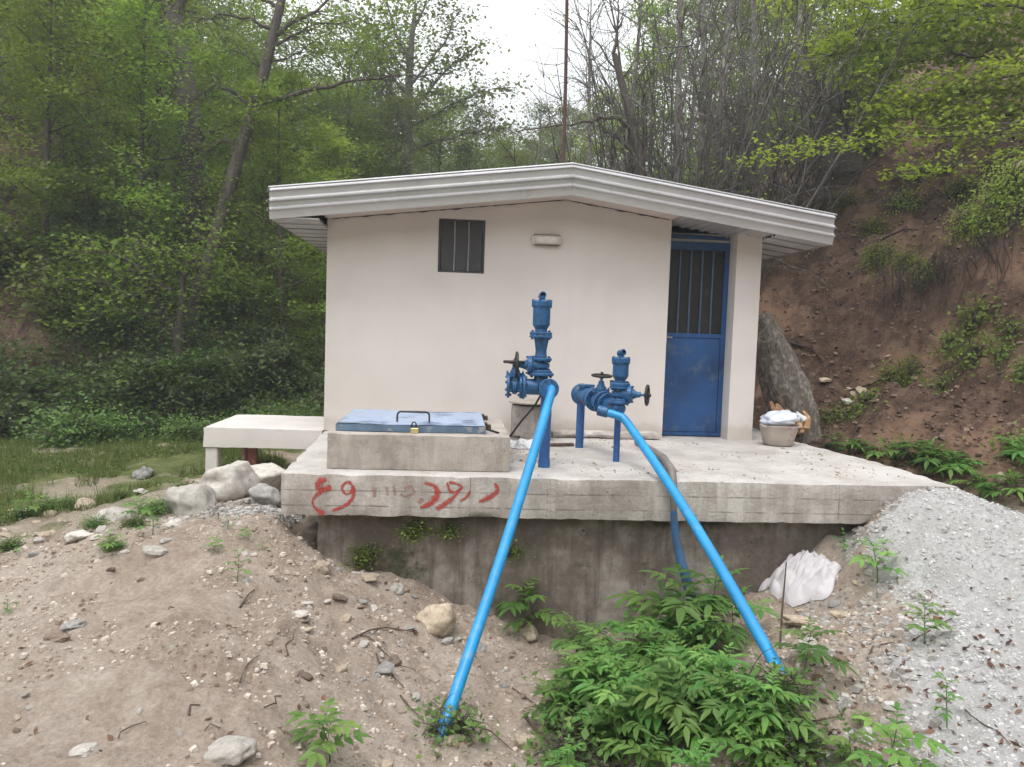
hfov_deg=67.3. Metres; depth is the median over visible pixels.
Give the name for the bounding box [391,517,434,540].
weed clump
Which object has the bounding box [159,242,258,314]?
leafy bush
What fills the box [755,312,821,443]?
large boulder
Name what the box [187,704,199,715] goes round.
fallen twig
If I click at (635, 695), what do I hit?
elder plant
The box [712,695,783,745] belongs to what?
elder plant
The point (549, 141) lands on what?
slender tree
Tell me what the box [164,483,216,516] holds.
boulder
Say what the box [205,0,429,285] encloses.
slender tree
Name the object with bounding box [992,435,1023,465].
fern clump
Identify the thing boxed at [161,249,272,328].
leafy bush
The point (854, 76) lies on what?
leafy bush
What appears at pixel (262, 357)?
dark bush
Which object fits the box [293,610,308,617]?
rock
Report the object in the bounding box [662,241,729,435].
door
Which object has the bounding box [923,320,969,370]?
weed clump
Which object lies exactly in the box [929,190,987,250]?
bright weed
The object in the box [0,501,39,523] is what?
bush
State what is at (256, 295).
leafy bush
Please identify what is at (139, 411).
dark bush
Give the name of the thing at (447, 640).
loose stone
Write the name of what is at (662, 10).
slender tree
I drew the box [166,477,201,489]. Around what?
bush
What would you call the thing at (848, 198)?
bright weed
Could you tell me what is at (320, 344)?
dark bush
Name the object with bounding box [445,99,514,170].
airy tree
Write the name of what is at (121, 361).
dark bush
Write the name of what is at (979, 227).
bright weed
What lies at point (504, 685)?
loose stone
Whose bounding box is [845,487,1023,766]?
gravel
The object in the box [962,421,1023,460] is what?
weed clump
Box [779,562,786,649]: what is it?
dead stalk
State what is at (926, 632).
fallen twig
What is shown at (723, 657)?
elder plant
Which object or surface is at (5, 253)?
leafy bush
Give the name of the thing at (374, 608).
loose stone
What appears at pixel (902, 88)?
leafy bush
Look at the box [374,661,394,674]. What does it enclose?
loose stone
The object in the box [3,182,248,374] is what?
many stemmed tree
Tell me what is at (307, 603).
rock
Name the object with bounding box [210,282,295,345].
leafy bush
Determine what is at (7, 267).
undergrowth
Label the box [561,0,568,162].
metal mast
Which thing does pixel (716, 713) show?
elder plant
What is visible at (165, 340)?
dark bush
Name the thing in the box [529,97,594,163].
airy tree
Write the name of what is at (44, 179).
slender tree
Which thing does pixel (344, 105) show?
airy tree
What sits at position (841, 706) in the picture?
loose stone
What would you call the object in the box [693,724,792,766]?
elder plant
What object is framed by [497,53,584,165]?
bare tree
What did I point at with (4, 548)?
bush
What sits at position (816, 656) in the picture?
elder plant
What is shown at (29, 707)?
loose stone
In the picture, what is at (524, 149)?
slender tree
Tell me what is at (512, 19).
sky
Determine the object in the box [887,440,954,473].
fern clump
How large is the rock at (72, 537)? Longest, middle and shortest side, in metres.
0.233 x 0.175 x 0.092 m
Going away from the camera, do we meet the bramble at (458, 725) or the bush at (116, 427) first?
the bramble at (458, 725)
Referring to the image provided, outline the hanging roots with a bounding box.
[869,204,1023,323]
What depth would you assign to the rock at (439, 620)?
5.12 m
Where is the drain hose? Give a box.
[634,441,696,618]
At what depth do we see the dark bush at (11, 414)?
11.28 m
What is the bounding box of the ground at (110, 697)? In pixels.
[0,7,1023,766]
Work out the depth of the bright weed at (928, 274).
10.73 m
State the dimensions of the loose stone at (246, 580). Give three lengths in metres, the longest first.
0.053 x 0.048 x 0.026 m
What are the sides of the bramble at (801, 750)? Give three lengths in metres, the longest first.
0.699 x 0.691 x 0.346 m
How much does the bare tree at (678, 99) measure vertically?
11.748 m
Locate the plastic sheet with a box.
[510,438,532,448]
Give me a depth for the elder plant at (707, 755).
3.57 m
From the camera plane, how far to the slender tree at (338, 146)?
18.12 m
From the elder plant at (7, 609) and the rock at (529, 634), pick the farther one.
the rock at (529, 634)
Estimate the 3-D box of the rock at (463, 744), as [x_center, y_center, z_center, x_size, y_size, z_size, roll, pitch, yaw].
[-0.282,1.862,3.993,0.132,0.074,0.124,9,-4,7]
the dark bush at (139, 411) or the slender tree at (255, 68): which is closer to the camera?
the dark bush at (139, 411)
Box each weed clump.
[342,545,381,572]
[343,540,385,561]
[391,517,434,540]
[392,522,429,546]
[425,520,471,541]
[484,539,535,561]
[817,392,843,430]
[828,394,871,424]
[835,382,888,416]
[848,233,885,268]
[884,346,931,387]
[903,371,939,392]
[922,365,955,395]
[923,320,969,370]
[937,310,1003,380]
[947,282,1010,354]
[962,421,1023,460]
[977,313,1023,347]
[980,335,1015,368]
[995,347,1023,392]
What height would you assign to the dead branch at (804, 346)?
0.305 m
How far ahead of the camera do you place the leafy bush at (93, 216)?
15.18 m
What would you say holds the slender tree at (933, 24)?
on the ground at (110, 697)
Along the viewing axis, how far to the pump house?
7.80 m
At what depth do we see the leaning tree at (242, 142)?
14.43 m
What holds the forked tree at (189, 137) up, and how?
on the ground at (110, 697)
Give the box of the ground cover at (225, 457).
[0,438,277,523]
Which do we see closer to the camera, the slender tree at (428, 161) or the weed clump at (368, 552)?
the weed clump at (368, 552)
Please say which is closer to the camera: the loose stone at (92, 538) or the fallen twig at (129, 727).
the fallen twig at (129, 727)
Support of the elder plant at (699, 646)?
on the ground at (110, 697)
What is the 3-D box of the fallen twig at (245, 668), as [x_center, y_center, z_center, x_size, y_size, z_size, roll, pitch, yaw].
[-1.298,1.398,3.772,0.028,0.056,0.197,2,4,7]
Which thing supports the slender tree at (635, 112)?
on the ground at (110, 697)
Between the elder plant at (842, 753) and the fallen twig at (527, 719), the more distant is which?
the fallen twig at (527, 719)
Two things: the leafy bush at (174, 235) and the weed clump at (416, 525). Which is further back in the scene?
the leafy bush at (174, 235)
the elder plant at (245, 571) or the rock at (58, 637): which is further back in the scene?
the elder plant at (245, 571)
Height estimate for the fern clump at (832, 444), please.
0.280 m
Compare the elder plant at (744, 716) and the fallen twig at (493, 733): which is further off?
the fallen twig at (493, 733)
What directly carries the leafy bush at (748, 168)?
on the ground at (110, 697)
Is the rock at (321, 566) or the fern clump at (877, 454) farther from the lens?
the fern clump at (877, 454)
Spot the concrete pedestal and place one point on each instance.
(520, 409)
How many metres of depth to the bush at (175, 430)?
10.93 m
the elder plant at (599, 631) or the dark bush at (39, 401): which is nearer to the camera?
the elder plant at (599, 631)
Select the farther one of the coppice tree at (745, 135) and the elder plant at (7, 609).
the coppice tree at (745, 135)
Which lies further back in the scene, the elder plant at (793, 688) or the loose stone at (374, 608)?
the loose stone at (374, 608)
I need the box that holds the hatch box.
[326,409,510,471]
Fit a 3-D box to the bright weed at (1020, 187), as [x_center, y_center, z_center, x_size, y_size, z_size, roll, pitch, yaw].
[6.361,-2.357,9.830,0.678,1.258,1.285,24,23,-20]
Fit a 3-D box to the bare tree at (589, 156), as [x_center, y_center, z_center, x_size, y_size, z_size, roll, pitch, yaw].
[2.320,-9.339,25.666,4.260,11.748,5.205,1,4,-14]
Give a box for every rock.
[38,530,55,539]
[43,632,69,642]
[60,619,85,631]
[64,530,92,543]
[68,742,97,756]
[74,497,94,509]
[95,509,106,519]
[104,507,134,522]
[132,466,154,479]
[133,488,147,493]
[165,518,182,528]
[203,735,257,765]
[260,628,279,634]
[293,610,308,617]
[300,601,313,605]
[313,560,330,574]
[360,573,379,581]
[390,583,404,594]
[415,603,456,638]
[447,734,469,748]
[510,733,536,748]
[520,624,538,642]
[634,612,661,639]
[783,614,808,626]
[799,636,816,644]
[819,377,831,382]
[829,610,846,618]
[833,655,848,661]
[842,398,851,404]
[847,387,857,395]
[855,386,866,394]
[994,471,1006,483]
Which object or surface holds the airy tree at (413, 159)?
on the ground at (110, 697)
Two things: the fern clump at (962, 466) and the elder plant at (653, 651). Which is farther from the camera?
the fern clump at (962, 466)
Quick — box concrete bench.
[203,415,325,471]
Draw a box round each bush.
[0,154,135,239]
[0,192,69,283]
[0,232,143,338]
[0,322,83,438]
[0,323,25,370]
[0,342,10,373]
[0,350,145,440]
[0,352,148,441]
[0,359,73,438]
[0,388,130,447]
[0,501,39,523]
[0,531,29,552]
[1,313,175,415]
[3,214,149,286]
[9,416,60,443]
[23,349,211,441]
[27,409,97,448]
[30,337,138,388]
[33,199,178,277]
[33,279,172,349]
[33,493,68,514]
[54,494,80,507]
[62,408,146,445]
[68,307,234,415]
[76,353,186,427]
[76,512,115,529]
[85,402,172,443]
[97,533,130,552]
[105,484,137,500]
[109,201,241,274]
[109,510,149,529]
[113,321,279,413]
[114,309,242,372]
[122,493,172,516]
[125,349,242,411]
[141,335,262,407]
[142,331,292,425]
[142,343,276,421]
[144,492,167,512]
[149,405,217,443]
[150,375,267,424]
[156,413,208,439]
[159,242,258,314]
[159,306,320,399]
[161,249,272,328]
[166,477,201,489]
[170,257,275,325]
[174,258,309,335]
[180,373,278,423]
[187,307,322,404]
[187,413,232,442]
[193,398,272,432]
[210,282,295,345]
[217,399,293,419]
[222,358,323,415]
[231,403,294,415]
[246,388,323,415]
[267,405,323,415]
[269,353,324,411]
[271,328,324,384]
[277,405,321,415]
[278,322,324,411]
[667,148,748,187]
[712,147,775,193]
[726,110,810,158]
[751,108,812,147]
[797,58,946,122]
[813,40,917,110]
[815,110,899,152]
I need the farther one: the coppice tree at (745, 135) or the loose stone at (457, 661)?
the coppice tree at (745, 135)
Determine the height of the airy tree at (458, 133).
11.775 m
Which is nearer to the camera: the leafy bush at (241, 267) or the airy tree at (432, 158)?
the leafy bush at (241, 267)
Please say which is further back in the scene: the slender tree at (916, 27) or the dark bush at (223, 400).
the slender tree at (916, 27)
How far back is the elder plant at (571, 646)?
4.85 m
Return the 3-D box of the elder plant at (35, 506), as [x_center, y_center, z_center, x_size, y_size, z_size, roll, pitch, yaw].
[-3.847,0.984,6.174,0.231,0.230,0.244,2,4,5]
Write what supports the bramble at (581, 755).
on the ground at (110, 697)
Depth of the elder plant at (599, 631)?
5.29 m
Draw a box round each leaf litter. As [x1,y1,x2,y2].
[11,552,1023,766]
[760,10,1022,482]
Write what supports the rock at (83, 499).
on the ground at (110, 697)
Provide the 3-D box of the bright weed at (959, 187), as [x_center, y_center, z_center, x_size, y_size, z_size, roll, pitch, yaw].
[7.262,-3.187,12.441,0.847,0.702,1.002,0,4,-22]
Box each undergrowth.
[0,64,321,433]
[0,90,319,422]
[775,11,1016,205]
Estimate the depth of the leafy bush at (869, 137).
14.37 m
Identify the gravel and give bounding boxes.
[154,498,305,538]
[800,486,986,766]
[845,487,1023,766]
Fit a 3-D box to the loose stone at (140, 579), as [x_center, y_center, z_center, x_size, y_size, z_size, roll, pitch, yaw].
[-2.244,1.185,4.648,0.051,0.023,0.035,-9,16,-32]
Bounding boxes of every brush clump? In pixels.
[659,0,977,176]
[692,50,934,258]
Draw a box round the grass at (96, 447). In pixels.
[0,421,286,526]
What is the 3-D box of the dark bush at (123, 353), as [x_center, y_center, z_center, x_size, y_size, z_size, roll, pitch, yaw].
[-6.281,-0.342,13.477,2.766,1.974,2.687,5,5,38]
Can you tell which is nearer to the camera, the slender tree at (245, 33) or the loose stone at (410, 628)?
the loose stone at (410, 628)
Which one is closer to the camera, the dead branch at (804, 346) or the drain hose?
the drain hose
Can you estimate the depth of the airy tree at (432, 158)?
37.03 m
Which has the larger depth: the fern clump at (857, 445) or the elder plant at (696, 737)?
the fern clump at (857, 445)
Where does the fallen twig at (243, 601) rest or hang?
on the ground at (110, 697)
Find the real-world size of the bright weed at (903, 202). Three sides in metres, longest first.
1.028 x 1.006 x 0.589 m
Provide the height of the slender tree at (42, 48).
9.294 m
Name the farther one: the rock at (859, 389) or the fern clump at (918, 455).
the rock at (859, 389)
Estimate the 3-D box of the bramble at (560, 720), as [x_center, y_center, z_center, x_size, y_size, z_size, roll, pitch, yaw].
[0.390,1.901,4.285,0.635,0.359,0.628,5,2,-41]
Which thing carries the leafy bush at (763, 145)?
on the ground at (110, 697)
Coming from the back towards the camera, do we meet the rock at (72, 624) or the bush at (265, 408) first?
the bush at (265, 408)
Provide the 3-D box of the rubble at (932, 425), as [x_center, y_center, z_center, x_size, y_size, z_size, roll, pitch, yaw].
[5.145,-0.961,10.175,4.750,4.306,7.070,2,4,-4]
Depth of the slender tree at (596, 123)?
31.34 m
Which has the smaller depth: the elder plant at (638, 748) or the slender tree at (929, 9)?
the elder plant at (638, 748)
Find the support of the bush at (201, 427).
on the ground at (110, 697)
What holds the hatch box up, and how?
on the concrete platform
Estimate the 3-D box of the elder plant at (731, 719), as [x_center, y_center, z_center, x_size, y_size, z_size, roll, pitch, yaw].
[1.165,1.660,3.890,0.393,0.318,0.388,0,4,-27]
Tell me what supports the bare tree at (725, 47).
on the ground at (110, 697)
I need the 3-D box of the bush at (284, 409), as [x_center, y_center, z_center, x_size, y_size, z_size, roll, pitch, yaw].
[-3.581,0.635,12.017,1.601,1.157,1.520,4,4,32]
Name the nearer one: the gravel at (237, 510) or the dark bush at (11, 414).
the gravel at (237, 510)
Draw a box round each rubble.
[0,508,918,766]
[753,168,1023,507]
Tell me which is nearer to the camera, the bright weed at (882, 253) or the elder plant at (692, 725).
the elder plant at (692, 725)
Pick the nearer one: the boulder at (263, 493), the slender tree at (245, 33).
the boulder at (263, 493)
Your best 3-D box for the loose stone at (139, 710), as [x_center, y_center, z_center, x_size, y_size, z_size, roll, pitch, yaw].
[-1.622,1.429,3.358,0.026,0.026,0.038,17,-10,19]
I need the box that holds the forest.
[13,0,987,229]
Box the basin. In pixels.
[759,423,799,446]
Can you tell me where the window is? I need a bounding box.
[438,218,484,273]
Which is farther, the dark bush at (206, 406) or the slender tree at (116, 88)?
the slender tree at (116, 88)
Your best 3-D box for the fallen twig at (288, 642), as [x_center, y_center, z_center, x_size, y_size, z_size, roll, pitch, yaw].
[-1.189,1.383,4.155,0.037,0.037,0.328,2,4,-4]
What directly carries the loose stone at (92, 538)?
on the ground at (110, 697)
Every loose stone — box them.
[0,533,12,537]
[12,727,20,732]
[14,714,21,720]
[25,704,32,709]
[28,551,38,556]
[33,537,45,543]
[42,510,57,516]
[57,517,67,521]
[89,534,102,539]
[96,525,107,532]
[106,567,115,571]
[118,549,129,554]
[136,577,144,581]
[136,707,143,713]
[142,545,152,551]
[142,545,168,557]
[159,537,172,543]
[242,578,251,583]
[299,672,313,680]
[306,627,313,632]
[332,593,347,601]
[335,664,347,672]
[341,613,351,622]
[358,599,368,603]
[358,640,368,648]
[370,604,377,611]
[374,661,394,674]
[381,760,393,766]
[389,654,399,660]
[390,659,401,666]
[405,626,414,630]
[412,692,420,700]
[441,637,453,644]
[454,636,463,640]
[454,657,461,663]
[476,642,484,652]
[499,682,508,687]
[827,600,840,607]
[836,702,846,709]
[883,620,889,625]
[884,659,893,663]
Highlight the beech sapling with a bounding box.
[719,100,1023,189]
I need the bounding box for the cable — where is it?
[486,395,540,438]
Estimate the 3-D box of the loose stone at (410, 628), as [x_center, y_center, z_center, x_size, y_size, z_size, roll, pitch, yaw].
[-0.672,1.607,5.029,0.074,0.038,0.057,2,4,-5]
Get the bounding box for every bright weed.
[824,183,881,213]
[850,208,893,239]
[854,232,903,283]
[866,348,914,389]
[874,180,931,220]
[886,238,925,283]
[902,245,946,301]
[925,167,983,204]
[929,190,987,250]
[950,164,1023,240]
[955,193,1015,257]
[960,150,1023,234]
[968,141,1023,218]
[976,174,1023,247]
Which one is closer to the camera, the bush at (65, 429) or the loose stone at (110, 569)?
the loose stone at (110, 569)
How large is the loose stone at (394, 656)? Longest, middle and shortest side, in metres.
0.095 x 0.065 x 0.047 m
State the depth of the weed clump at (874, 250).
11.65 m
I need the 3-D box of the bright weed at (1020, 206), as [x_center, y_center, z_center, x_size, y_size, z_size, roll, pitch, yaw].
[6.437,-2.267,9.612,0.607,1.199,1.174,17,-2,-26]
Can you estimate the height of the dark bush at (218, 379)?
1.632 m
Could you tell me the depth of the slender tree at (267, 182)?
17.86 m
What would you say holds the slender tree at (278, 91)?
on the ground at (110, 697)
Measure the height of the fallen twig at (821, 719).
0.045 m
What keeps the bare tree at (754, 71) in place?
on the ground at (110, 697)
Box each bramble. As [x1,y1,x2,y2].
[407,690,500,765]
[512,701,629,766]
[521,662,631,730]
[530,688,663,765]
[535,685,628,747]
[538,685,608,746]
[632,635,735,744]
[695,647,845,729]
[703,669,862,766]
[721,672,858,766]
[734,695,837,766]
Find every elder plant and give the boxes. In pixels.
[0,595,19,612]
[8,538,26,552]
[11,492,46,516]
[94,529,126,555]
[118,495,153,515]
[135,506,165,534]
[206,533,222,551]
[223,548,251,581]
[237,526,251,535]
[285,697,372,766]
[495,578,568,632]
[521,675,586,722]
[538,652,632,712]
[538,687,582,736]
[541,734,588,766]
[544,657,602,710]
[546,640,641,691]
[549,611,599,663]
[552,623,659,678]
[557,645,659,714]
[560,645,647,700]
[560,651,630,723]
[565,620,610,650]
[569,657,681,756]
[572,689,663,766]
[581,688,665,738]
[595,602,673,655]
[598,697,697,766]
[599,659,703,753]
[600,562,752,647]
[600,731,681,766]
[602,676,645,716]
[616,598,722,654]
[619,684,653,712]
[620,625,677,653]
[621,640,727,729]
[621,657,735,763]
[622,643,697,687]
[625,580,702,657]
[626,641,679,682]
[629,634,662,665]
[636,687,701,742]
[639,650,683,682]
[643,615,708,666]
[644,604,757,670]
[644,633,718,676]
[649,636,685,670]
[659,585,741,651]
[662,737,717,766]
[665,639,748,674]
[665,672,742,759]
[670,663,721,707]
[671,555,748,622]
[686,642,750,708]
[691,670,780,746]
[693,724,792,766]
[696,671,769,742]
[700,682,828,766]
[701,666,746,708]
[702,585,779,646]
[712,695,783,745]
[717,669,818,734]
[745,701,795,748]
[762,672,800,725]
[771,616,860,678]
[819,714,881,766]
[830,528,857,551]
[830,740,854,763]
[846,701,953,766]
[849,536,907,583]
[851,709,873,725]
[901,593,957,644]
[930,671,963,728]
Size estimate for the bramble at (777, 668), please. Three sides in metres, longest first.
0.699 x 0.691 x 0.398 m
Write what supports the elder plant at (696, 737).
on the ground at (110, 697)
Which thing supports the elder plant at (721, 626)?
on the ground at (110, 697)
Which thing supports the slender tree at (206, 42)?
on the ground at (110, 697)
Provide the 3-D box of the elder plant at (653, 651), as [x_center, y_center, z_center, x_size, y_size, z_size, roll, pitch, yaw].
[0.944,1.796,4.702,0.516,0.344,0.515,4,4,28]
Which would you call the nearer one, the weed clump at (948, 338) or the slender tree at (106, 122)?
the weed clump at (948, 338)
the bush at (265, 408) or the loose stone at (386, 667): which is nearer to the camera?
the loose stone at (386, 667)
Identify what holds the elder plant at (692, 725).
on the ground at (110, 697)
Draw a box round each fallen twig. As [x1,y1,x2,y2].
[118,721,146,738]
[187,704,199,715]
[239,589,254,607]
[239,655,258,681]
[264,695,281,707]
[285,628,296,654]
[352,627,415,638]
[357,634,415,671]
[375,653,403,686]
[399,695,423,720]
[458,706,511,749]
[512,687,545,712]
[524,717,553,748]
[813,716,837,721]
[868,642,893,654]
[904,614,959,662]
[964,709,1009,743]
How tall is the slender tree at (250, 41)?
7.793 m
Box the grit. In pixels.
[510,439,917,482]
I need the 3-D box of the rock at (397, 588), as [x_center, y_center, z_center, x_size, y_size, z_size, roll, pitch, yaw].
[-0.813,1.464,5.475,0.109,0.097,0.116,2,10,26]
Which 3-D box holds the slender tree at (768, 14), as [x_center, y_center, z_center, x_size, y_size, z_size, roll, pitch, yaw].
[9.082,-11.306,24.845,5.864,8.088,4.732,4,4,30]
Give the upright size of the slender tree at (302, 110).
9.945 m
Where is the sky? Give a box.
[195,0,906,169]
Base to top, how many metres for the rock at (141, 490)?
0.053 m
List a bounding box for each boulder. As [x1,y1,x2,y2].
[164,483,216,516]
[201,460,259,501]
[249,483,280,505]
[251,463,284,489]
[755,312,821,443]
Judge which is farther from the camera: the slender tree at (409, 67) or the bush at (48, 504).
the slender tree at (409, 67)
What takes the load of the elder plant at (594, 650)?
on the ground at (110, 697)
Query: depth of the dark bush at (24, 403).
11.40 m
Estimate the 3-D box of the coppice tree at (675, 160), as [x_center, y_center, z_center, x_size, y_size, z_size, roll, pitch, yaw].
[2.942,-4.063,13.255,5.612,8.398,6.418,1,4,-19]
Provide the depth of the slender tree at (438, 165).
29.35 m
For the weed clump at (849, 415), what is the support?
on the ground at (110, 697)
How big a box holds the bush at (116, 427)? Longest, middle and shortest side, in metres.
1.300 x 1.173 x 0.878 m
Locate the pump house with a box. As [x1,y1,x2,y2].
[266,162,836,440]
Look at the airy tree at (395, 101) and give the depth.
21.39 m
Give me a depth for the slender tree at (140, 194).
14.41 m
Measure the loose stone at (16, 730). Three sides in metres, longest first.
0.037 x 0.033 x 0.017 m
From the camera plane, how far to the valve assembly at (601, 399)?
6.23 m
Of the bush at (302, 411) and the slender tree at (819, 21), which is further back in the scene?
the slender tree at (819, 21)
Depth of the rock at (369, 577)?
5.39 m
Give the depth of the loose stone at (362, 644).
4.57 m
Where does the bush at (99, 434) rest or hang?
on the ground at (110, 697)
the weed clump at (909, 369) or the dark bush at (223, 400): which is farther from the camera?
the dark bush at (223, 400)
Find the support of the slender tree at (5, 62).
on the ground at (110, 697)
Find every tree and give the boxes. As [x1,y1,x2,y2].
[0,0,45,92]
[0,0,53,195]
[0,0,64,118]
[0,0,148,174]
[0,0,159,296]
[0,0,164,159]
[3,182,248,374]
[6,0,112,105]
[7,0,254,310]
[8,6,114,102]
[19,0,275,235]
[39,0,210,166]
[43,5,204,164]
[64,0,332,285]
[92,0,243,219]
[104,3,200,178]
[111,0,261,207]
[116,0,239,179]
[144,0,454,346]
[145,18,289,270]
[159,31,283,260]
[162,34,261,181]
[175,67,350,368]
[196,0,318,259]
[196,9,257,137]
[199,0,296,163]
[203,97,325,319]
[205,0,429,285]
[212,67,338,285]
[215,0,399,328]
[228,61,318,257]
[238,69,346,282]
[258,114,370,353]
[264,112,368,325]
[265,75,396,263]
[284,109,365,290]
[293,66,377,167]
[294,60,437,269]
[295,0,546,175]
[312,0,464,178]
[323,80,453,257]
[339,71,417,173]
[364,79,517,174]
[366,78,443,175]
[372,127,432,175]
[399,123,456,174]
[411,122,464,173]
[422,94,493,173]
[427,140,482,170]
[441,134,509,171]
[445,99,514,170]
[470,146,542,169]
[472,23,866,261]
[477,121,529,166]
[478,131,547,168]
[485,135,555,167]
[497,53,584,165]
[502,0,667,175]
[508,98,584,165]
[515,123,586,163]
[520,0,935,285]
[527,49,605,164]
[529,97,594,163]
[530,0,650,171]
[535,0,880,285]
[546,110,618,166]
[551,83,634,170]
[566,0,707,176]
[576,0,711,179]
[581,0,749,177]
[606,76,666,175]
[636,0,759,170]
[641,0,769,176]
[643,0,816,156]
[648,0,763,167]
[687,0,836,131]
[690,0,792,166]
[696,0,807,155]
[713,0,861,121]
[736,1,922,100]
[737,0,863,110]
[755,0,1023,152]
[759,0,878,101]
[804,0,970,67]
[827,0,985,65]
[840,0,992,59]
[880,0,987,23]
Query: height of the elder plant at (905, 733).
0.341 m
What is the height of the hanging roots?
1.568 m
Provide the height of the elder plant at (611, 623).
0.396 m
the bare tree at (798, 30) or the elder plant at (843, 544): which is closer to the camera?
the elder plant at (843, 544)
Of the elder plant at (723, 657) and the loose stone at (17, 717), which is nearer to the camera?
the loose stone at (17, 717)
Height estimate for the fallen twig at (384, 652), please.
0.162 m
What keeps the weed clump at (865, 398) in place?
on the ground at (110, 697)
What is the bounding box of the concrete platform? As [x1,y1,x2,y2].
[281,428,957,638]
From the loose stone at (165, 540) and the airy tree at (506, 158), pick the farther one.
the airy tree at (506, 158)
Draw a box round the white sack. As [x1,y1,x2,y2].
[758,550,841,606]
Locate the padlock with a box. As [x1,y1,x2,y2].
[410,421,418,432]
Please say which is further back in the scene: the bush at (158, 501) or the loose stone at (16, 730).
the bush at (158, 501)
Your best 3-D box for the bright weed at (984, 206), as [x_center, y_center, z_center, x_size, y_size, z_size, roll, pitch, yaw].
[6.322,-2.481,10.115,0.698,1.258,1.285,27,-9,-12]
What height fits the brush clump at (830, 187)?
4.285 m
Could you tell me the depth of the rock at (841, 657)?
4.24 m
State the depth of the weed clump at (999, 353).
9.43 m
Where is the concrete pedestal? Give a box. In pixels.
[509,398,551,440]
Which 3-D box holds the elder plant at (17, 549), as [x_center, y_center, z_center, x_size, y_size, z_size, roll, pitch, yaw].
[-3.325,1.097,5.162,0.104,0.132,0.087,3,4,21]
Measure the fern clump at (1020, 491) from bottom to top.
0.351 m
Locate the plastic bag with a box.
[760,410,805,426]
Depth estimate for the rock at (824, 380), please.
10.59 m
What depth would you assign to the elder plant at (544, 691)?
4.36 m
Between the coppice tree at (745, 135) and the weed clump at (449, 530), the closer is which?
the weed clump at (449, 530)
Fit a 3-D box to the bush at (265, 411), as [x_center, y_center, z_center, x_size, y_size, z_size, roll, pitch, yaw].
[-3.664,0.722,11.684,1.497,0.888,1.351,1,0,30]
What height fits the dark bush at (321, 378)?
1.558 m
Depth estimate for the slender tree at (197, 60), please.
26.08 m
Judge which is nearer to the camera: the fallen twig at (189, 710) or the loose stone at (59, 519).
the fallen twig at (189, 710)
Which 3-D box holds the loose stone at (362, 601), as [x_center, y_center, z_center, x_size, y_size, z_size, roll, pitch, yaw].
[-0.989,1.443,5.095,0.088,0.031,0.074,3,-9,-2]
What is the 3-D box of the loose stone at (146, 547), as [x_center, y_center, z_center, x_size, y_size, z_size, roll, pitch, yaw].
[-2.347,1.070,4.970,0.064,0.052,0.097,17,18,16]
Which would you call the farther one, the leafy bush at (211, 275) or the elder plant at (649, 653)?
the leafy bush at (211, 275)
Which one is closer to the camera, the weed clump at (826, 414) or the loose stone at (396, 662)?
the loose stone at (396, 662)
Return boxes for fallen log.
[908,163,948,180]
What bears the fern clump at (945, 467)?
on the ground at (110, 697)
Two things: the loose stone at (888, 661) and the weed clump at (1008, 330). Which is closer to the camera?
the loose stone at (888, 661)
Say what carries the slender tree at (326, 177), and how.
on the ground at (110, 697)
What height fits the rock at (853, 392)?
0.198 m
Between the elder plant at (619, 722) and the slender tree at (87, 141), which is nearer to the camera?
the elder plant at (619, 722)
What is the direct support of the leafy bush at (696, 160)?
on the ground at (110, 697)
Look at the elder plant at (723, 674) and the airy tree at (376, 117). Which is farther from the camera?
the airy tree at (376, 117)
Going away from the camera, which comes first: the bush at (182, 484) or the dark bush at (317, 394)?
the bush at (182, 484)
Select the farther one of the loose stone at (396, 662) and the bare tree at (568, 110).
the bare tree at (568, 110)
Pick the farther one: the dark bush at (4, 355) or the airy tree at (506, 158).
the airy tree at (506, 158)
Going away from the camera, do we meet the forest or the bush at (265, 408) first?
the bush at (265, 408)
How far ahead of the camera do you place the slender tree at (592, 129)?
38.96 m
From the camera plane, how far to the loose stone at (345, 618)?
4.76 m
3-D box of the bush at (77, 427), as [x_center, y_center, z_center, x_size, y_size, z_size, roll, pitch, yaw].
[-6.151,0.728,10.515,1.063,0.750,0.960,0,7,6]
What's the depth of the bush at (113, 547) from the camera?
5.08 m
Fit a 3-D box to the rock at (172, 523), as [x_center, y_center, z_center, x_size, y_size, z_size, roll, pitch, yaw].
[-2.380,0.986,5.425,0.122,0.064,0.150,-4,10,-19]
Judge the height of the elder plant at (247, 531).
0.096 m
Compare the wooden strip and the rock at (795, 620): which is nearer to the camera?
the rock at (795, 620)
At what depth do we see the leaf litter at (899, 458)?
11.67 m
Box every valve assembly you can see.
[434,291,558,737]
[571,349,785,673]
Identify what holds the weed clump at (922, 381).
on the ground at (110, 697)
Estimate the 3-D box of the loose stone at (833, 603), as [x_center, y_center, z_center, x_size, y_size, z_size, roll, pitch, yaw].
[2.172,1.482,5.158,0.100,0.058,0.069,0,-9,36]
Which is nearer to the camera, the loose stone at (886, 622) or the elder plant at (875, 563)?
the loose stone at (886, 622)
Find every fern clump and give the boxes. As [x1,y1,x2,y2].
[821,430,845,450]
[834,436,875,453]
[863,436,899,459]
[877,434,935,459]
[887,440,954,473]
[901,437,963,477]
[909,447,967,479]
[938,457,987,473]
[944,465,1008,500]
[969,469,1023,501]
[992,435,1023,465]
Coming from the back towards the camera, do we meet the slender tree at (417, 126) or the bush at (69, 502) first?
the slender tree at (417, 126)
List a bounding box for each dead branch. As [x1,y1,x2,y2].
[791,342,823,362]
[848,377,887,391]
[879,228,918,240]
[980,244,994,262]
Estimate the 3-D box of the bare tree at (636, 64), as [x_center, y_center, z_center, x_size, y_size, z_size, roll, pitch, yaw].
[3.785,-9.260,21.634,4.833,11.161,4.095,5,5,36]
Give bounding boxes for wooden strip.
[550,443,573,445]

